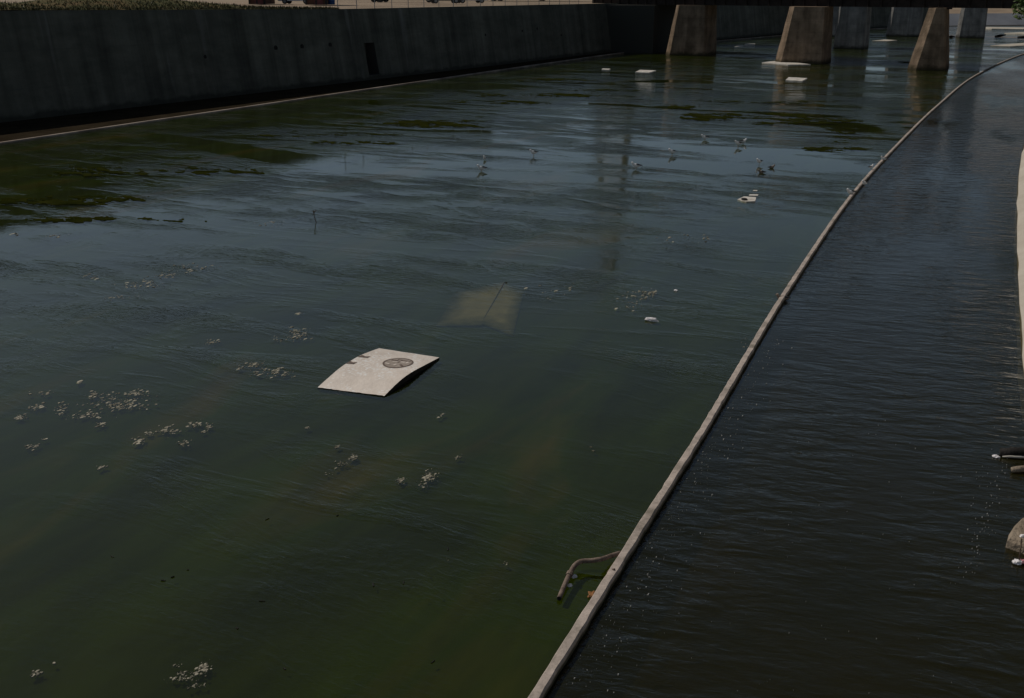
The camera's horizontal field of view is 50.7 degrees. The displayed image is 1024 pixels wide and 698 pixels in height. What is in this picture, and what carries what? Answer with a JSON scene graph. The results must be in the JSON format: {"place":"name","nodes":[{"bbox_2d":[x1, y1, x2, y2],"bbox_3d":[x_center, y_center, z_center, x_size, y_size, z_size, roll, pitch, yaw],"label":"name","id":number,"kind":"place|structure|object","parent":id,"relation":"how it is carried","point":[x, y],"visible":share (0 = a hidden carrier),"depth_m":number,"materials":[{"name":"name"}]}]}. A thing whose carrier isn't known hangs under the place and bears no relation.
{"place":"outdoors","nodes":[
{"label":"outdoors","id":0,"kind":"place"},
{"bbox_2d":[0,0,600,10],"bbox_3d":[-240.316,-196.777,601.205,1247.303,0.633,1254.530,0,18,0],"label":"land","id":1,"kind":"structure","parent":0,"point":[369,3],"depth_m":150.53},
{"bbox_2d":[0,0,339,9],"bbox_3d":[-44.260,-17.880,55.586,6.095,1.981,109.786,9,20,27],"label":"grass","id":2,"kind":"structure","parent":1,"relation":"on","point":[87,7],"depth_m":81.44,"materials":[{"name":"green plant"}]},
{"bbox_2d":[248,0,274,3],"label":"shed","id":3,"kind":"structure","parent":1,"relation":"on","point":[261,1],"depth_m":131.50,"materials":[{"name":"brown"}]},
{"bbox_2d":[278,0,304,3],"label":"parked car","id":4,"kind":"object","parent":1,"relation":"on","point":[286,1],"visible":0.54,"depth_m":133.82,"materials":[{"name":"white paint"}]},
{"bbox_2d":[305,0,328,4],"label":"shed","id":5,"kind":"structure","parent":1,"relation":"on","point":[316,2],"depth_m":124.98,"materials":[{"name":"brown"}]},
{"bbox_2d":[314,0,322,4],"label":"door","id":6,"kind":"structure","parent":5,"relation":"in","point":[319,2],"depth_m":124.94,"materials":[{"name":"red paint"}]},
{"bbox_2d":[328,0,334,4],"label":"blue barrel","id":7,"kind":"object","parent":1,"relation":"on","point":[331,2],"visible":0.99,"depth_m":126.47,"materials":[{"name":"plastic"}]},
{"bbox_2d":[371,0,429,1],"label":"flat trailer","id":8,"kind":"object","parent":1,"relation":"on","point":[386,0],"visible":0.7,"depth_m":158.48,"materials":[{"name":"red paint"}]},
{"bbox_2d":[427,0,461,3],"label":"parked car","id":9,"kind":"object","parent":1,"relation":"on","point":[436,1],"visible":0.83,"depth_m":140.30,"materials":[{"name":"black paint"}]},
{"bbox_2d":[337,0,578,8],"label":"chain link fence","id":10,"kind":"object","parent":1,"relation":"on","point":[442,2],"visible":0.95,"depth_m":114.48,"materials":[{"name":"metal"}]},
{"bbox_2d":[458,0,483,2],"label":"parked car","id":11,"kind":"object","parent":1,"relation":"on","point":[478,1],"visible":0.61,"depth_m":145.22,"materials":[{"name":"white paint"}]},
{"bbox_2d":[0,26,1023,697],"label":"river bed","id":12,"kind":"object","parent":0,"point":[354,580],"visible":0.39,"depth_m":23.73,"materials":[{"name":"green liquid"}]},
{"bbox_2d":[0,28,871,141],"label":"ledge","id":13,"kind":"object","parent":12,"relation":"on","point":[20,129],"visible":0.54,"depth_m":79.85,"materials":[{"name":"grey concrete"}]},
{"bbox_2d":[0,3,928,122],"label":"retaining wall","id":14,"kind":"structure","parent":13,"relation":"on","point":[53,63],"depth_m":91.00,"materials":[{"name":"concrete"}]},
{"bbox_2d":[0,25,1023,145],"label":"concrete kerb","id":15,"kind":"structure","parent":13,"relation":"on","point":[111,127],"depth_m":80.49,"materials":[{"name":"grey concrete"}]},
{"bbox_2d":[436,281,523,336],"bbox_3d":[-0.790,-1.175,29.228,2.015,0.096,5.203,1,18,4],"label":"sunken board","id":16,"kind":"object","parent":12,"relation":"on","point":[493,307],"visible":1,"depth_m":29.00,"materials":[{"name":"beige"}]},
{"bbox_2d":[528,53,1023,697],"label":"concrete kerb","id":17,"kind":"structure","parent":12,"relation":"on","point":[562,655],"depth_m":18.14,"materials":[{"name":"grey concrete"}]},
{"bbox_2d":[592,0,1021,70],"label":"road bridge","id":18,"kind":"structure","parent":12,"relation":"on","point":[679,27],"depth_m":133.04,"materials":[{"name":"concrete"}]},
{"bbox_2d":[833,7,871,49],"bbox_3d":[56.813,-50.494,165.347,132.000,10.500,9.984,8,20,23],"label":"bridge pier","id":19,"kind":"structure","parent":12,"relation":"on","point":[853,28],"depth_m":163.26,"materials":[{"name":"grey concrete"}]},
{"bbox_2d":[872,39,896,41],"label":"sandbar","id":20,"kind":"structure","parent":12,"relation":"on","point":[884,40],"depth_m":190.72,"materials":[{"name":"beige sand"}]},
{"bbox_2d":[832,7,987,38],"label":"bridge pier","id":21,"kind":"structure","parent":12,"relation":"on","point":[905,21],"depth_m":209.37,"materials":[{"name":"grey concrete"}]},
{"bbox_2d":[986,27,1023,29],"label":"sandbar","id":22,"kind":"structure","parent":12,"relation":"on","point":[1009,28],"depth_m":253.97,"materials":[{"name":"beige sand"}]},
{"bbox_2d":[990,43,1023,46],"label":"sandbar","id":23,"kind":"structure","parent":12,"relation":"on","point":[1013,45],"depth_m":172.85,"materials":[{"name":"beige sand"}]},
{"bbox_2d":[1004,32,1023,34],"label":"sandbar","id":24,"kind":"structure","parent":12,"relation":"on","point":[1022,33],"depth_m":224.41,"materials":[{"name":"beige sand"}]},
{"bbox_2d":[0,25,1023,374],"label":"shallow water","id":25,"kind":"structure","parent":0,"point":[710,81],"depth_m":79.72,"materials":[{"name":"teal liquid"}]},
{"bbox_2d":[111,515,448,669],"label":"drifting twigs","id":26,"kind":"object","parent":25,"relation":"on","point":[264,601],"visible":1,"depth_m":15.42,"materials":[{"name":"black wood"}]},
{"bbox_2d":[318,348,438,398],"bbox_3d":[-2.912,0.399,23.934,1.576,0.372,2.720,7,20,21],"label":"emblem board","id":27,"kind":"object","parent":25,"relation":"on","point":[381,373],"visible":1,"depth_m":23.48,"materials":[{"name":"white wood"}]},
{"bbox_2d":[9,221,747,690],"bbox_3d":[-5.383,-0.312,26.529,24.398,0.039,28.341,0,18,0],"label":"floating scum","id":28,"kind":"object","parent":25,"relation":"on","point":[427,477],"visible":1,"depth_m":22.01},
{"bbox_2d":[0,61,909,222],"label":"algae mats","id":29,"kind":"object","parent":25,"relation":"on","point":[699,117],"visible":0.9,"depth_m":64.38,"materials":[{"name":"green plant"}]},
{"bbox_2d":[557,551,620,600],"bbox_3d":[1.018,3.184,15.621,0.352,0.188,1.582,14,23,36],"label":"driftwood branch","id":30,"kind":"object","parent":25,"relation":"on","point":[570,573],"visible":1,"depth_m":15.71,"materials":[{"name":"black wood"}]},
{"bbox_2d":[587,591,594,597],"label":"leaf litter","id":31,"kind":"object","parent":25,"relation":"on","point":[590,593],"visible":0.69,"depth_m":15.04,"materials":[{"name":"brown plant"}]},
{"bbox_2d":[631,162,642,167],"bbox_3d":[5.964,-8.793,51.750,0.600,0.377,0.188,-2,18,-5],"label":"gull","id":32,"kind":"object","parent":25,"relation":"on","point":[635,165],"visible":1,"depth_m":51.68,"materials":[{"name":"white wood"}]},
{"bbox_2d":[635,70,655,73],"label":"foam board","id":33,"kind":"object","parent":25,"relation":"on","point":[645,71],"visible":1,"depth_m":114.44,"materials":[{"name":"white plastic"}]},
{"bbox_2d":[645,317,658,321],"bbox_3d":[3.607,-0.775,27.802,0.365,0.098,0.238,4,19,13],"label":"plastic bag","id":34,"kind":"object","parent":25,"relation":"on","point":[650,319],"visible":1,"depth_m":27.73,"materials":[{"name":"white plastic"}]},
{"bbox_2d":[737,196,755,203],"bbox_3d":[9.575,-6.101,44.087,0.727,0.185,1.154,5,19,15],"label":"foam board","id":35,"kind":"object","parent":25,"relation":"on","point":[746,199],"visible":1,"depth_m":43.86,"materials":[{"name":"white plastic"}]},
{"bbox_2d":[762,61,810,65],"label":"foam board","id":36,"kind":"object","parent":25,"relation":"on","point":[782,63],"visible":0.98,"depth_m":128.30,"materials":[{"name":"white plastic"}]},
{"bbox_2d":[786,77,806,81],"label":"foam board","id":37,"kind":"object","parent":25,"relation":"on","point":[794,79],"visible":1,"depth_m":103.89,"materials":[{"name":"white plastic"}]},
{"bbox_2d":[846,188,856,193],"bbox_3d":[14.040,-6.480,44.717,0.518,0.377,0.162,-6,19,-19],"label":"gull","id":38,"kind":"object","parent":25,"relation":"on","point":[850,191],"visible":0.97,"depth_m":44.63,"materials":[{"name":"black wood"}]},
{"bbox_2d":[545,55,1023,697],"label":"channel water","id":39,"kind":"structure","parent":0,"point":[883,385],"depth_m":18.55,"materials":[{"name":"liquid"}]},
{"bbox_2d":[566,343,1006,692],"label":"foam flecks","id":40,"kind":"object","parent":39,"relation":"on","point":[788,524],"visible":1,"depth_m":16.88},
{"bbox_2d":[1000,447,1023,458],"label":"log","id":41,"kind":"object","parent":39,"relation":"on","point":[1015,451],"visible":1,"depth_m":19.58,"materials":[{"name":"black wood"}]},
{"bbox_2d":[1002,455,1023,457],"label":"batten","id":42,"kind":"object","parent":39,"relation":"on","point":[1009,456],"visible":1,"depth_m":19.54,"materials":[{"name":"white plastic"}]},
{"bbox_2d":[1006,518,1023,553],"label":"flat rock","id":43,"kind":"object","parent":39,"relation":"in","point":[1013,540],"visible":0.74,"depth_m":16.42,"materials":[{"name":"brown stone"}]},
{"bbox_2d":[1012,559,1021,564],"bbox_3d":[7.465,3.135,15.947,0.141,0.058,0.119,4,19,13],"label":"plastic bag","id":44,"kind":"object","parent":39,"relation":"on","point":[1017,561],"visible":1,"depth_m":15.92,"materials":[{"name":"white plastic"}]},
{"bbox_2d":[1011,465,1023,471],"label":"pipe end","id":45,"kind":"object","parent":39,"relation":"on","point":[1017,469],"visible":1,"depth_m":18.96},
{"bbox_2d":[1018,538,1021,559],"bbox_3d":[7.576,2.985,16.095,0.025,0.162,0.429,9,20,25],"label":"stick","id":46,"kind":"object","parent":39,"relation":"on","point":[1020,549],"visible":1,"depth_m":16.03,"materials":[{"name":"wood"}]},
{"bbox_2d":[949,8,1018,13],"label":"hillside","id":47,"kind":"structure","parent":0,"point":[990,10],"depth_m":294.07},
{"bbox_2d":[949,13,1023,25],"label":"bank","id":48,"kind":"structure","parent":0,"point":[1001,19],"depth_m":288.19,"materials":[{"name":"grey concrete"}]},
{"bbox_2d":[1011,0,1023,19],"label":"leafy tree","id":49,"kind":"object","parent":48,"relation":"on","point":[1020,10],"visible":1,"depth_m":69.44,"materials":[{"name":"green plant"}]},
{"bbox_2d":[1017,149,1023,372],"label":"bank","id":50,"kind":"structure","parent":0,"point":[1020,229],"depth_m":35.76,"materials":[{"name":"concrete"}]}
]}

